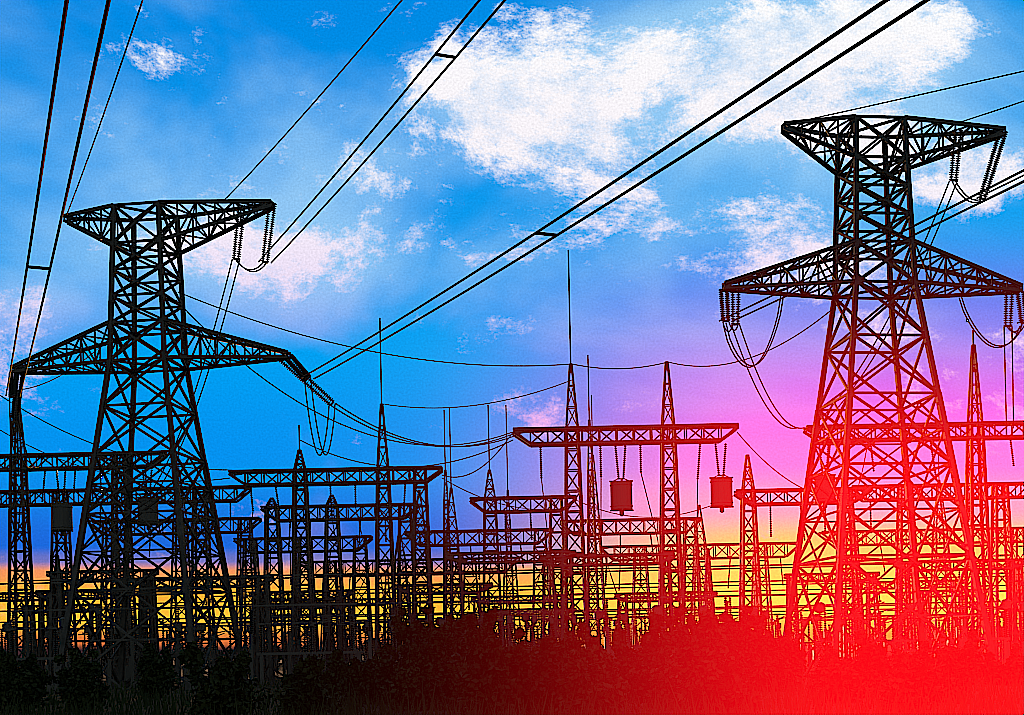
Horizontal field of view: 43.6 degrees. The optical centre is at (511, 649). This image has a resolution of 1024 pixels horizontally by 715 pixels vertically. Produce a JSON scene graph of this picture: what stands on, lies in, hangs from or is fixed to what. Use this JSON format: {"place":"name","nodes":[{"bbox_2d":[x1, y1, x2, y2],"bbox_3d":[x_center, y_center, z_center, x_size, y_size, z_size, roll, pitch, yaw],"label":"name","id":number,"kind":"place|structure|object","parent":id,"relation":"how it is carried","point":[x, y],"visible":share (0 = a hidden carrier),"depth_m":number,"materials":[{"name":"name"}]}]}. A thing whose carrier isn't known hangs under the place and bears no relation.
{"place":"outdoors","nodes":[
{"label":"outdoors","id":0,"kind":"place"},
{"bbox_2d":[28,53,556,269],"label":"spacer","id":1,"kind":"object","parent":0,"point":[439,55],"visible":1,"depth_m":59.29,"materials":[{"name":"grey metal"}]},
{"bbox_2d":[22,330,571,407],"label":"conductors","id":2,"kind":"object","parent":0,"point":[384,404],"visible":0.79,"depth_m":117.52,"materials":[{"name":"grey metal"}]},
{"bbox_2d":[0,292,868,627],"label":"conductors","id":3,"kind":"object","parent":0,"point":[474,494],"visible":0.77,"depth_m":111.85,"materials":[{"name":"grey metal"}]},
{"bbox_2d":[0,0,1023,497],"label":"conductors","id":4,"kind":"object","parent":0,"point":[302,116],"visible":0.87,"depth_m":92.91,"materials":[{"name":"grey metal"}]},
{"bbox_2d":[0,0,1023,657],"label":"sky","id":5,"kind":"structure","parent":0,"point":[551,102],"materials":[{"name":"blue"}]},
{"bbox_2d":[0,642,1023,714],"bbox_3d":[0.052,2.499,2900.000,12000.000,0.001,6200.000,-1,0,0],"label":"ground","id":6,"kind":"structure","parent":0,"point":[278,676],"depth_m":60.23,"materials":[{"name":"black plant"}]},
{"bbox_2d":[0,649,51,712],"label":"bush","id":7,"kind":"object","parent":6,"relation":"on","point":[15,675],"depth_m":60.92,"materials":[{"name":"plant"}]},
{"bbox_2d":[49,647,110,711],"bbox_3d":[-20.900,1.437,61.845,2.856,3.201,3.070,-1,0,0],"label":"bush","id":8,"kind":"object","parent":6,"relation":"on","point":[74,682],"depth_m":61.31,"materials":[{"name":"plant"}]},
{"bbox_2d":[11,199,290,692],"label":"tower","id":9,"kind":"structure","parent":6,"relation":"on","point":[163,320],"depth_m":101.36,"materials":[{"name":"metal"}]},
{"bbox_2d":[130,642,180,697],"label":"bush","id":10,"kind":"object","parent":6,"relation":"on","point":[152,668],"depth_m":78.38,"materials":[{"name":"black plant"}]},
{"bbox_2d":[177,641,272,714],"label":"bush","id":11,"kind":"object","parent":6,"relation":"on","point":[217,687],"depth_m":46.18,"materials":[{"name":"plant"}]},
{"bbox_2d":[273,654,341,714],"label":"bush","id":12,"kind":"object","parent":6,"relation":"on","point":[312,687],"depth_m":50.03,"materials":[{"name":"plant"}]},
{"bbox_2d":[353,643,404,703],"bbox_3d":[-6.428,1.181,63.342,2.957,3.122,2.778,-1,0,0],"label":"bush","id":13,"kind":"object","parent":6,"relation":"on","point":[371,680],"depth_m":62.89,"materials":[{"name":"black plant"}]},
{"bbox_2d":[372,606,454,710],"bbox_3d":[-4.275,0.369,55.462,3.686,4.645,3.135,-1,0,0],"label":"bush","id":14,"kind":"object","parent":6,"relation":"on","point":[410,674],"depth_m":55.05,"materials":[{"name":"black plant"}]},
{"bbox_2d":[399,605,466,703],"bbox_3d":[-3.587,0.276,58.783,3.351,4.819,3.704,-1,0,0],"label":"bush","id":15,"kind":"object","parent":6,"relation":"on","point":[423,631],"depth_m":58.39,"materials":[{"name":"black plant"}]},
{"bbox_2d":[412,620,455,648],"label":"bush","id":16,"kind":"object","parent":6,"relation":"on","point":[450,628],"visible":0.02,"depth_m":61.70,"materials":[{"name":"black plant"}]},
{"bbox_2d":[439,612,475,703],"bbox_3d":[-2.927,0.429,61.709,3.916,4.483,3.338,-1,0,0],"label":"bush","id":17,"kind":"object","parent":6,"relation":"on","point":[459,626],"depth_m":61.23,"materials":[{"name":"black plant"}]},
{"bbox_2d":[459,606,500,663],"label":"bush","id":18,"kind":"object","parent":6,"relation":"on","point":[490,616],"depth_m":71.33,"materials":[{"name":"plant"}]},
{"bbox_2d":[446,611,527,714],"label":"bush","id":19,"kind":"object","parent":6,"relation":"on","point":[484,654],"depth_m":47.39,"materials":[{"name":"black plant"}]},
{"bbox_2d":[4,627,1018,666],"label":"shelter belt trees","id":20,"kind":"object","parent":6,"relation":"on","point":[380,645],"depth_m":355.84,"materials":[{"name":"black plant"}]},
{"bbox_2d":[0,250,1023,683],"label":"switchyard gantries","id":21,"kind":"object","parent":6,"relation":"on","point":[662,556],"visible":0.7,"depth_m":127.25,"materials":[{"name":"metal"}]},
{"bbox_2d":[0,129,1023,664],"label":"insulators","id":22,"kind":"object","parent":21,"relation":"attached to","point":[288,363],"visible":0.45,"depth_m":111.69,"materials":[{"name":"black glass"}]},
{"bbox_2d":[0,473,1023,688],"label":"yard equipment","id":23,"kind":"object","parent":6,"relation":"on","point":[620,495],"visible":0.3,"depth_m":115.86,"materials":[{"name":"grey paint"}]},
{"bbox_2d":[495,627,528,664],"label":"bush","id":24,"kind":"object","parent":6,"relation":"on","point":[518,634],"visible":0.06,"depth_m":72.85,"materials":[{"name":"red plant"}]},
{"bbox_2d":[510,635,567,714],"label":"bush","id":25,"kind":"object","parent":6,"relation":"on","point":[540,676],"depth_m":47.88,"materials":[{"name":"plant"}]},
{"bbox_2d":[555,618,591,672],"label":"bush","id":26,"kind":"object","parent":6,"relation":"on","point":[566,644],"depth_m":60.02,"materials":[{"name":"red plant"}]},
{"bbox_2d":[555,649,630,714],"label":"bush","id":27,"kind":"object","parent":6,"relation":"on","point":[576,669],"depth_m":45.80,"materials":[{"name":"plant"}]},
{"bbox_2d":[579,635,630,711],"bbox_3d":[3.388,0.962,50.518,2.580,3.168,2.915,-1,0,0],"label":"bush","id":28,"kind":"object","parent":6,"relation":"on","point":[603,659],"depth_m":50.38,"materials":[{"name":"plant"}]},
{"bbox_2d":[611,625,651,700],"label":"bush","id":29,"kind":"object","parent":6,"relation":"on","point":[631,660],"depth_m":60.30,"materials":[{"name":"red plant"}]},
{"bbox_2d":[641,627,686,684],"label":"bush","id":30,"kind":"object","parent":6,"relation":"on","point":[665,639],"depth_m":59.03,"materials":[{"name":"red plant"}]},
{"bbox_2d":[645,603,718,698],"bbox_3d":[8.295,0.127,60.596,4.079,4.643,3.266,-1,0,0],"label":"bush","id":31,"kind":"object","parent":6,"relation":"on","point":[656,620],"depth_m":60.43,"materials":[{"name":"plant"}]},
{"bbox_2d":[668,608,768,714],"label":"bush","id":32,"kind":"object","parent":6,"relation":"on","point":[700,667],"depth_m":46.60,"materials":[{"name":"plant"}]},
{"bbox_2d":[718,604,778,686],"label":"bush","id":33,"kind":"object","parent":6,"relation":"on","point":[736,629],"depth_m":73.75,"materials":[{"name":"plant"}]},
{"bbox_2d":[765,627,808,681],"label":"bush","id":34,"kind":"object","parent":6,"relation":"on","point":[793,652],"depth_m":78.05,"materials":[{"name":"plant"}]},
{"bbox_2d":[807,644,844,695],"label":"bush","id":35,"kind":"object","parent":6,"relation":"on","point":[834,653],"visible":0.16,"depth_m":61.20,"materials":[{"name":"red plant"}]},
{"bbox_2d":[839,629,892,696],"bbox_3d":[16.336,0.605,59.359,2.876,3.340,2.914,-1,0,0],"label":"bush","id":36,"kind":"object","parent":6,"relation":"on","point":[872,661],"depth_m":58.86,"materials":[{"name":"plant"}]},
{"bbox_2d":[722,114,1022,675],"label":"tower","id":37,"kind":"structure","parent":6,"relation":"on","point":[854,243],"depth_m":95.53,"materials":[{"name":"metal"}]},
{"bbox_2d":[889,640,942,670],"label":"bush","id":38,"kind":"object","parent":6,"relation":"on","point":[925,655],"depth_m":61.14,"materials":[{"name":"red plant"}]},
{"bbox_2d":[949,629,984,682],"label":"bush","id":39,"kind":"object","parent":6,"relation":"on","point":[973,653],"depth_m":75.61,"materials":[{"name":"plant"}]},
{"bbox_2d":[5,0,1023,396],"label":"conductors","id":40,"kind":"object","parent":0,"point":[751,90],"visible":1,"depth_m":54.46,"materials":[{"name":"grey metal"}]},
{"bbox_2d":[9,179,1023,496],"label":"conductors","id":41,"kind":"object","parent":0,"point":[1021,327],"visible":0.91,"depth_m":102.15,"materials":[{"name":"grey metal"}]},
{"bbox_2d":[10,179,1023,419],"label":"conductors","id":42,"kind":"object","parent":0,"point":[306,379],"visible":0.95,"depth_m":97.89,"materials":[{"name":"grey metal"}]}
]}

